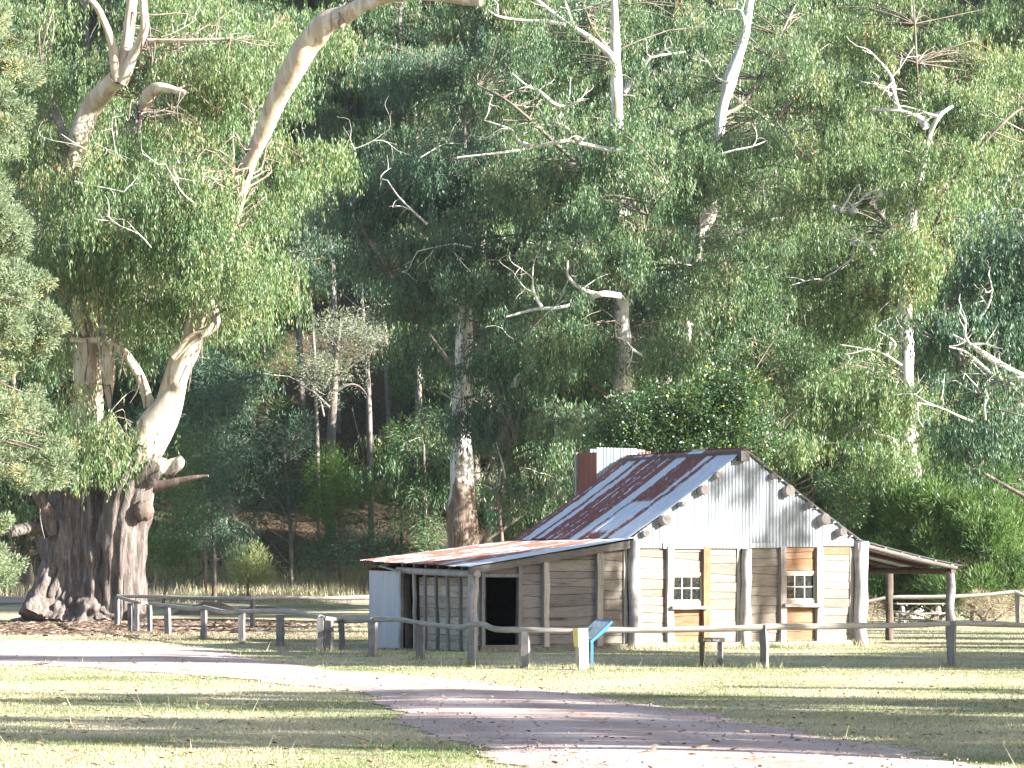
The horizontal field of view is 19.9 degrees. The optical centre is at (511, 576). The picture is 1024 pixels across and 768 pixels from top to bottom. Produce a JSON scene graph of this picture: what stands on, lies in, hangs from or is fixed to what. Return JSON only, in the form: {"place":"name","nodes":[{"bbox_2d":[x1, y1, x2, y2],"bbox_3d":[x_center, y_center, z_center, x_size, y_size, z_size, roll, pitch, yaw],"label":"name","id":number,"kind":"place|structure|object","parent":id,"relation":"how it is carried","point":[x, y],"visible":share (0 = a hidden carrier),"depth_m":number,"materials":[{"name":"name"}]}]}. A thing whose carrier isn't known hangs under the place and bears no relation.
{"place":"outdoors","nodes":[
{"label":"outdoors","id":0,"kind":"place"},
{"bbox_2d":[0,550,1006,603],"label":"dry bank grass","id":1,"kind":"structure","parent":0,"point":[313,590],"depth_m":164.90,"materials":[{"name":"beige plant"}]},
{"bbox_2d":[0,639,1015,767],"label":"gravel road","id":2,"kind":"structure","parent":0,"point":[626,725],"depth_m":37.94,"materials":[{"name":"grey gravel"}]},
{"bbox_2d":[0,640,1010,767],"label":"road stones","id":3,"kind":"object","parent":2,"relation":"on","point":[643,761],"visible":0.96,"depth_m":34.96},
{"bbox_2d":[0,0,1023,767],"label":"ground","id":4,"kind":"structure","parent":0,"point":[338,608],"depth_m":62.11,"materials":[{"name":"green plant"}]},
{"bbox_2d":[0,214,62,558],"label":"gum tree","id":5,"kind":"object","parent":4,"relation":"on","point":[23,516],"visible":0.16,"depth_m":160.94,"materials":[{"name":"green plant"}]},
{"bbox_2d":[0,281,73,590],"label":"gum tree","id":6,"kind":"object","parent":4,"relation":"on","point":[28,574],"visible":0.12,"depth_m":165.24,"materials":[{"name":"green plant"}]},
{"bbox_2d":[0,0,81,590],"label":"conifer","id":7,"kind":"object","parent":4,"relation":"on","point":[27,327],"visible":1,"depth_m":54.72,"materials":[{"name":"green plant"}]},
{"bbox_2d":[0,116,132,295],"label":"gum tree","id":8,"kind":"object","parent":4,"relation":"on","point":[46,152],"visible":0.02,"depth_m":198.54,"materials":[{"name":"green plant"}]},
{"bbox_2d":[3,54,138,147],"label":"gum tree","id":9,"kind":"object","parent":4,"relation":"on","point":[88,79],"visible":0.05,"depth_m":213.52,"materials":[{"name":"green plant"}]},
{"bbox_2d":[29,0,119,62],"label":"gum tree","id":10,"kind":"object","parent":4,"relation":"on","point":[91,16],"visible":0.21,"depth_m":250.30,"materials":[{"name":"green plant"}]},
{"bbox_2d":[9,0,148,123],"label":"gum tree","id":11,"kind":"object","parent":4,"relation":"on","point":[87,24],"visible":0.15,"depth_m":233.03,"materials":[{"name":"green plant"}]},
{"bbox_2d":[2,198,163,505],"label":"gum tree","id":12,"kind":"object","parent":4,"relation":"on","point":[19,382],"visible":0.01,"depth_m":182.19,"materials":[{"name":"green plant"}]},
{"bbox_2d":[24,347,216,472],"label":"gum tree","id":13,"kind":"object","parent":4,"relation":"on","point":[117,395],"visible":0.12,"depth_m":170.18,"materials":[{"name":"green plant"}]},
{"bbox_2d":[44,341,209,503],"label":"gum tree","id":14,"kind":"object","parent":4,"relation":"on","point":[131,399],"depth_m":177.79,"materials":[{"name":"green plant"}]},
{"bbox_2d":[36,73,245,357],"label":"gum tree","id":15,"kind":"object","parent":4,"relation":"on","point":[113,104],"visible":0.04,"depth_m":190.11,"materials":[{"name":"green plant"}]},
{"bbox_2d":[87,0,274,195],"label":"gum tree","id":16,"kind":"object","parent":4,"relation":"on","point":[116,5],"visible":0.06,"depth_m":212.72,"materials":[{"name":"green plant"}]},
{"bbox_2d":[145,417,218,607],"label":"understorey shrub","id":17,"kind":"object","parent":4,"relation":"on","point":[167,560],"visible":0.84,"depth_m":146.38,"materials":[{"name":"green plant"}]},
{"bbox_2d":[0,618,367,642],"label":"bark litter","id":18,"kind":"object","parent":4,"relation":"on","point":[71,625],"visible":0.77,"depth_m":109.62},
{"bbox_2d":[98,74,269,280],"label":"gum tree","id":19,"kind":"object","parent":4,"relation":"on","point":[176,137],"visible":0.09,"depth_m":202.64,"materials":[{"name":"green plant"}]},
{"bbox_2d":[117,345,285,584],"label":"gum tree","id":20,"kind":"object","parent":4,"relation":"on","point":[248,467],"visible":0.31,"depth_m":167.62,"materials":[{"name":"green plant"}]},
{"bbox_2d":[171,602,237,615],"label":"earth mound","id":21,"kind":"object","parent":4,"relation":"on","point":[210,604],"visible":0.49,"depth_m":139.44,"materials":[{"name":"brown soil"}]},
{"bbox_2d":[116,192,301,484],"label":"gum tree","id":22,"kind":"object","parent":4,"relation":"on","point":[253,348],"visible":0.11,"depth_m":184.72,"materials":[{"name":"green plant"}]},
{"bbox_2d":[161,438,263,601],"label":"sapling","id":23,"kind":"object","parent":4,"relation":"on","point":[214,533],"visible":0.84,"depth_m":149.93,"materials":[{"name":"green plant"}]},
{"bbox_2d":[161,348,264,594],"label":"gully sapling","id":24,"kind":"object","parent":4,"relation":"on","point":[234,389],"visible":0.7,"depth_m":160.09,"materials":[{"name":"green plant"}]},
{"bbox_2d":[0,0,483,621],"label":"ancient gum tree","id":25,"kind":"object","parent":4,"relation":"on","point":[96,518],"visible":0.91,"depth_m":123.26,"materials":[{"name":"green plant"}]},
{"bbox_2d":[223,538,278,595],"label":"pale shrub","id":26,"kind":"object","parent":4,"relation":"on","point":[252,567],"visible":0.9,"depth_m":151.74,"materials":[{"name":"green plant"}]},
{"bbox_2d":[147,18,360,356],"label":"gum tree","id":27,"kind":"object","parent":4,"relation":"on","point":[290,110],"visible":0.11,"depth_m":201.12,"materials":[{"name":"green plant"}]},
{"bbox_2d":[205,321,306,469],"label":"understorey shrub","id":28,"kind":"object","parent":4,"relation":"on","point":[294,408],"visible":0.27,"depth_m":188.11,"materials":[{"name":"green plant"}]},
{"bbox_2d":[191,61,343,207],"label":"gum tree","id":29,"kind":"object","parent":4,"relation":"on","point":[293,134],"visible":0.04,"depth_m":218.53,"materials":[{"name":"green plant"}]},
{"bbox_2d":[213,402,338,584],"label":"sapling","id":30,"kind":"object","parent":4,"relation":"on","point":[290,498],"visible":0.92,"depth_m":167.89,"materials":[{"name":"green plant"}]},
{"bbox_2d":[244,0,327,142],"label":"gum tree","id":31,"kind":"object","parent":4,"relation":"on","point":[300,7],"visible":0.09,"depth_m":233.33,"materials":[{"name":"green plant"}]},
{"bbox_2d":[231,516,349,580],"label":"understorey shrub","id":32,"kind":"object","parent":4,"relation":"on","point":[301,538],"visible":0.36,"depth_m":169.67,"materials":[{"name":"green plant"}]},
{"bbox_2d":[256,209,329,420],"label":"slender gum","id":33,"kind":"object","parent":4,"relation":"on","point":[301,397],"visible":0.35,"depth_m":195.81,"materials":[{"name":"green plant"}]},
{"bbox_2d":[226,0,379,211],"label":"gum tree","id":34,"kind":"object","parent":4,"relation":"on","point":[331,113],"visible":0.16,"depth_m":217.59,"materials":[{"name":"green plant"}]},
{"bbox_2d":[275,226,351,543],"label":"slender gum","id":35,"kind":"object","parent":4,"relation":"on","point":[312,266],"visible":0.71,"depth_m":179.90,"materials":[{"name":"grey plant"}]},
{"bbox_2d":[287,189,359,432],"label":"slender gum","id":36,"kind":"object","parent":4,"relation":"on","point":[338,418],"visible":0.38,"depth_m":195.83,"materials":[{"name":"green plant"}]},
{"bbox_2d":[297,439,384,587],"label":"bright bush","id":37,"kind":"object","parent":4,"relation":"on","point":[332,470],"visible":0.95,"depth_m":165.85,"materials":[{"name":"green plant"}]},
{"bbox_2d":[287,303,396,575],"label":"lichen tree","id":38,"kind":"object","parent":4,"relation":"on","point":[332,405],"visible":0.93,"depth_m":171.78,"materials":[{"name":"grey plant"}]},
{"bbox_2d":[309,239,395,558],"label":"slender gum","id":39,"kind":"object","parent":4,"relation":"on","point":[369,429],"visible":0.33,"depth_m":177.87,"materials":[{"name":"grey plant"}]},
{"bbox_2d":[292,502,431,592],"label":"understorey shrub","id":40,"kind":"object","parent":4,"relation":"on","point":[389,539],"visible":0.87,"depth_m":163.74,"materials":[{"name":"green plant"}]},
{"bbox_2d":[330,250,398,498],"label":"slender gum","id":41,"kind":"object","parent":4,"relation":"on","point":[387,401],"visible":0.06,"depth_m":185.85,"materials":[{"name":"green plant"}]},
{"bbox_2d":[336,319,443,492],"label":"understorey shrub","id":42,"kind":"object","parent":4,"relation":"on","point":[362,405],"visible":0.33,"depth_m":186.41,"materials":[{"name":"green plant"}]},
{"bbox_2d":[362,412,437,554],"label":"gully sapling","id":43,"kind":"object","parent":4,"relation":"on","point":[389,437],"visible":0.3,"depth_m":164.78,"materials":[{"name":"green plant"}]},
{"bbox_2d":[374,228,435,551],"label":"slender gum","id":44,"kind":"object","parent":4,"relation":"on","point":[418,395],"visible":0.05,"depth_m":175.82,"materials":[{"name":"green plant"}]},
{"bbox_2d":[384,396,451,553],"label":"understorey shrub","id":45,"kind":"object","parent":4,"relation":"on","point":[417,505],"visible":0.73,"depth_m":160.23,"materials":[{"name":"green plant"}]},
{"bbox_2d":[372,0,493,120],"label":"gum tree","id":46,"kind":"object","parent":4,"relation":"on","point":[417,10],"visible":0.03,"depth_m":230.41,"materials":[{"name":"green plant"}]},
{"bbox_2d":[275,22,595,548],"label":"gum tree","id":47,"kind":"object","parent":4,"relation":"on","point":[449,179],"visible":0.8,"depth_m":143.76,"materials":[{"name":"green plant"}]},
{"bbox_2d":[272,0,411,186],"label":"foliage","id":48,"kind":"object","parent":47,"relation":"attached to","point":[342,73],"visible":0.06,"depth_m":225.34,"materials":[{"name":"green plant"}]},
{"bbox_2d":[309,0,436,180],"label":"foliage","id":49,"kind":"object","parent":47,"relation":"attached to","point":[363,113],"depth_m":234.22,"materials":[{"name":"green plant"}]},
{"bbox_2d":[312,57,469,227],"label":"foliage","id":50,"kind":"object","parent":47,"relation":"attached to","point":[357,93],"visible":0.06,"depth_m":217.83,"materials":[{"name":"green plant"}]},
{"bbox_2d":[315,0,481,205],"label":"foliage","id":51,"kind":"object","parent":47,"relation":"attached to","point":[366,27],"visible":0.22,"depth_m":223.88,"materials":[{"name":"green plant"}]},
{"bbox_2d":[300,36,523,198],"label":"foliage","id":52,"kind":"object","parent":47,"relation":"attached to","point":[357,139],"visible":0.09,"depth_m":212.47,"materials":[{"name":"green plant"}]},
{"bbox_2d":[355,138,551,516],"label":"gum tree","id":53,"kind":"object","parent":4,"relation":"on","point":[403,387],"visible":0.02,"depth_m":181.89,"materials":[{"name":"green plant"}]},
{"bbox_2d":[341,267,573,542],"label":"gum tree","id":54,"kind":"object","parent":4,"relation":"on","point":[434,478],"visible":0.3,"depth_m":160.32,"materials":[{"name":"green plant"}]},
{"bbox_2d":[395,0,526,76],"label":"gum tree","id":55,"kind":"object","parent":4,"relation":"on","point":[429,10],"depth_m":230.82,"materials":[{"name":"green plant"}]},
{"bbox_2d":[357,99,581,414],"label":"gum tree","id":56,"kind":"object","parent":4,"relation":"on","point":[501,138],"visible":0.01,"depth_m":191.68,"materials":[{"name":"green plant"}]},
{"bbox_2d":[0,626,1023,767],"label":"fallen leaves","id":57,"kind":"object","parent":4,"relation":"on","point":[478,766],"visible":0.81,"depth_m":37.26,"materials":[{"name":"brown plant"}]},
{"bbox_2d":[0,620,1023,767],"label":"tall dry stalks","id":58,"kind":"object","parent":4,"relation":"on","point":[619,646],"visible":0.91,"depth_m":67.31,"materials":[{"name":"beige plant"}]},
{"bbox_2d":[422,284,604,454],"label":"gum tree","id":59,"kind":"object","parent":4,"relation":"on","point":[444,396],"visible":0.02,"depth_m":181.21,"materials":[{"name":"green plant"}]},
{"bbox_2d":[443,317,673,498],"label":"gum tree","id":60,"kind":"object","parent":4,"relation":"on","point":[588,404],"visible":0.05,"depth_m":162.32,"materials":[{"name":"green plant"}]},
{"bbox_2d":[114,590,1023,625],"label":"log rail fence","id":61,"kind":"object","parent":4,"relation":"on","point":[253,599],"visible":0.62,"depth_m":112.07,"materials":[{"name":"grey wood"}]},
{"bbox_2d":[116,595,1023,669],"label":"log rail fence","id":62,"kind":"object","parent":4,"relation":"on","point":[325,630],"visible":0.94,"depth_m":62.84,"materials":[{"name":"grey wood"}]},
{"bbox_2d":[530,0,662,112],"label":"gum tree","id":63,"kind":"object","parent":4,"relation":"on","point":[654,32],"visible":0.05,"depth_m":230.99,"materials":[{"name":"green plant"}]},
{"bbox_2d":[587,619,612,665],"bbox_3d":[1.701,1.508,60.576,0.446,1.223,0.994,0,0,-21],"label":"information sign","id":64,"kind":"object","parent":4,"relation":"on","point":[597,628],"visible":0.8,"depth_m":60.29,"materials":[{"name":"blue metal"}]},
{"bbox_2d":[454,0,771,519],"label":"gum tree","id":65,"kind":"object","parent":4,"relation":"on","point":[624,154],"visible":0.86,"depth_m":136.58,"materials":[{"name":"green plant"}]},
{"bbox_2d":[413,0,607,142],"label":"foliage","id":66,"kind":"object","parent":65,"relation":"attached to","point":[455,31],"visible":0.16,"depth_m":218.47,"materials":[{"name":"green plant"}]},
{"bbox_2d":[447,0,640,188],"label":"foliage","id":67,"kind":"object","parent":65,"relation":"attached to","point":[523,59],"visible":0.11,"depth_m":218.13,"materials":[{"name":"green plant"}]},
{"bbox_2d":[487,127,642,285],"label":"foliage","id":68,"kind":"object","parent":65,"relation":"attached to","point":[563,146],"visible":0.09,"depth_m":204.12,"materials":[{"name":"green plant"}]},
{"bbox_2d":[534,37,658,232],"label":"foliage","id":69,"kind":"object","parent":65,"relation":"attached to","point":[605,87],"visible":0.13,"depth_m":218.44,"materials":[{"name":"green plant"}]},
{"bbox_2d":[543,0,669,127],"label":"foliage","id":70,"kind":"object","parent":65,"relation":"attached to","point":[638,1],"visible":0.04,"depth_m":229.48,"materials":[{"name":"green plant"}]},
{"bbox_2d":[600,49,748,216],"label":"foliage","id":71,"kind":"object","parent":65,"relation":"attached to","point":[665,102],"visible":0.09,"depth_m":210.98,"materials":[{"name":"green plant"}]},
{"bbox_2d":[527,271,744,419],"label":"gum tree","id":72,"kind":"object","parent":4,"relation":"on","point":[637,318],"visible":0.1,"depth_m":164.95,"materials":[{"name":"green plant"}]},
{"bbox_2d":[360,447,961,651],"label":"slab hut","id":73,"kind":"object","parent":4,"relation":"on","point":[629,537],"visible":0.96,"depth_m":78.16,"materials":[{"name":"brown wood"}]},
{"bbox_2d":[671,572,708,608],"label":"window","id":74,"kind":"structure","parent":73,"relation":"in","point":[687,585],"depth_m":77.45,"materials":[{"name":"paint"}]},
{"bbox_2d":[783,571,822,606],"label":"window","id":75,"kind":"structure","parent":73,"relation":"in","point":[801,586],"depth_m":79.30,"materials":[{"name":"paint"}]},
{"bbox_2d":[574,358,785,468],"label":"broadleaf tree","id":76,"kind":"object","parent":4,"relation":"on","point":[685,420],"visible":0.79,"depth_m":103.46,"materials":[{"name":"green plant"}]},
{"bbox_2d":[634,213,782,411],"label":"gum tree","id":77,"kind":"object","parent":4,"relation":"on","point":[712,252],"visible":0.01,"depth_m":186.25,"materials":[{"name":"green plant"}]},
{"bbox_2d":[632,0,786,112],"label":"gum tree","id":78,"kind":"object","parent":4,"relation":"on","point":[707,1],"visible":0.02,"depth_m":233.25,"materials":[{"name":"green plant"}]},
{"bbox_2d":[698,637,724,666],"bbox_3d":[4.239,1.710,62.035,0.564,0.820,0.193,0,0,0],"label":"name sign","id":79,"kind":"object","parent":4,"relation":"on","point":[718,640],"visible":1,"depth_m":62.01,"materials":[{"name":"brown wood"}]},
{"bbox_2d":[633,0,824,190],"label":"gum tree","id":80,"kind":"object","parent":4,"relation":"on","point":[728,4],"visible":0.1,"depth_m":213.03,"materials":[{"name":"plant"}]},
{"bbox_2d":[599,0,886,470],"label":"gum tree","id":81,"kind":"object","parent":4,"relation":"on","point":[723,128],"visible":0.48,"depth_m":147.49,"materials":[{"name":"green plant"}]},
{"bbox_2d":[654,49,843,250],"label":"gum tree","id":82,"kind":"object","parent":4,"relation":"on","point":[697,65],"depth_m":202.40,"materials":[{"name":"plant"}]},
{"bbox_2d":[665,255,853,555],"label":"gum tree","id":83,"kind":"object","parent":4,"relation":"on","point":[756,351],"visible":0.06,"depth_m":162.70,"materials":[{"name":"green plant"}]},
{"bbox_2d":[682,153,848,402],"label":"gum tree","id":84,"kind":"object","parent":4,"relation":"on","point":[777,181],"visible":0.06,"depth_m":188.47,"materials":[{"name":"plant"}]},
{"bbox_2d":[713,0,858,123],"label":"gum tree","id":85,"kind":"object","parent":4,"relation":"on","point":[810,5],"visible":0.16,"depth_m":232.23,"materials":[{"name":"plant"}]},
{"bbox_2d":[736,143,899,234],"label":"gum tree","id":86,"kind":"object","parent":4,"relation":"on","point":[779,161],"visible":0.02,"depth_m":199.25,"materials":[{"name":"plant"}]},
{"bbox_2d":[754,222,923,539],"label":"gum tree","id":87,"kind":"object","parent":4,"relation":"on","point":[814,500],"visible":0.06,"depth_m":157.73,"materials":[{"name":"green plant"}]},
{"bbox_2d":[809,466,873,528],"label":"understorey shrub","id":88,"kind":"object","parent":4,"relation":"on","point":[844,501],"visible":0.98,"depth_m":116.08,"materials":[{"name":"green plant"}]},
{"bbox_2d":[737,224,968,591],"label":"gum tree","id":89,"kind":"object","parent":4,"relation":"on","point":[896,336],"visible":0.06,"depth_m":161.55,"materials":[{"name":"green plant"}]},
{"bbox_2d":[796,56,917,225],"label":"gum tree","id":90,"kind":"object","parent":4,"relation":"on","point":[848,75],"visible":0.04,"depth_m":216.42,"materials":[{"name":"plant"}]},
{"bbox_2d":[712,0,1023,618],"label":"gum tree","id":91,"kind":"object","parent":4,"relation":"on","point":[899,271],"visible":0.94,"depth_m":130.79,"materials":[{"name":"green plant"}]},
{"bbox_2d":[828,460,972,621],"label":"feathery bush","id":92,"kind":"object","parent":4,"relation":"on","point":[903,584],"visible":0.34,"depth_m":124.25,"materials":[{"name":"green plant"}]},
{"bbox_2d":[786,174,1023,570],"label":"gum tree","id":93,"kind":"object","parent":4,"relation":"on","point":[984,203],"visible":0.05,"depth_m":155.32,"materials":[{"name":"green plant"}]},
{"bbox_2d":[843,101,970,333],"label":"gum tree","id":94,"kind":"object","parent":4,"relation":"on","point":[897,143],"visible":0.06,"depth_m":206.34,"materials":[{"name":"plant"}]},
{"bbox_2d":[820,0,1015,214],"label":"gum tree","id":95,"kind":"object","parent":4,"relation":"on","point":[948,10],"visible":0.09,"depth_m":221.53,"materials":[{"name":"green plant"}]},
{"bbox_2d":[885,603,955,622],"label":"picnic table","id":96,"kind":"object","parent":4,"relation":"on","point":[938,612],"visible":0.81,"depth_m":117.70,"materials":[{"name":"grey wood"}]},
{"bbox_2d":[866,586,1023,622],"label":"dry bramble","id":97,"kind":"object","parent":4,"relation":"on","point":[1009,609],"visible":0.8,"depth_m":116.06,"materials":[{"name":"beige plant"}]},
{"bbox_2d":[871,53,1023,198],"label":"gum tree","id":98,"kind":"object","parent":4,"relation":"on","point":[1022,161],"visible":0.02,"depth_m":214.34,"materials":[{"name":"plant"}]},
{"bbox_2d":[873,447,1023,620],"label":"feathery bush","id":99,"kind":"object","parent":4,"relation":"on","point":[998,530],"visible":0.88,"depth_m":122.93,"materials":[{"name":"green plant"}]},
{"bbox_2d":[874,193,1023,501],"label":"gum tree","id":100,"kind":"object","parent":4,"relation":"on","point":[1000,335],"visible":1,"depth_m":111.11,"materials":[{"name":"green plant"}]},
{"bbox_2d":[898,271,1023,603],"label":"gum tree","id":101,"kind":"object","parent":4,"relation":"on","point":[1022,473],"visible":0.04,"depth_m":149.49,"materials":[{"name":"green plant"}]},
{"bbox_2d":[940,0,1023,184],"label":"gum tree","id":102,"kind":"object","parent":4,"relation":"on","point":[1015,23],"visible":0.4,"depth_m":216.79,"materials":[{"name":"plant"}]},
{"bbox_2d":[961,31,1023,202],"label":"gum tree","id":103,"kind":"object","parent":4,"relation":"on","point":[1019,120],"depth_m":202.94,"materials":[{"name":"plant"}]},
{"bbox_2d":[964,164,1023,235],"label":"gum tree","id":104,"kind":"object","parent":4,"relation":"on","point":[1007,185],"visible":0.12,"depth_m":191.97,"materials":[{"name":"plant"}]},
{"bbox_2d":[0,617,1023,767],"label":"grass","id":105,"kind":"structure","parent":0,"point":[103,763],"depth_m":44.06,"materials":[{"name":"green plant"}]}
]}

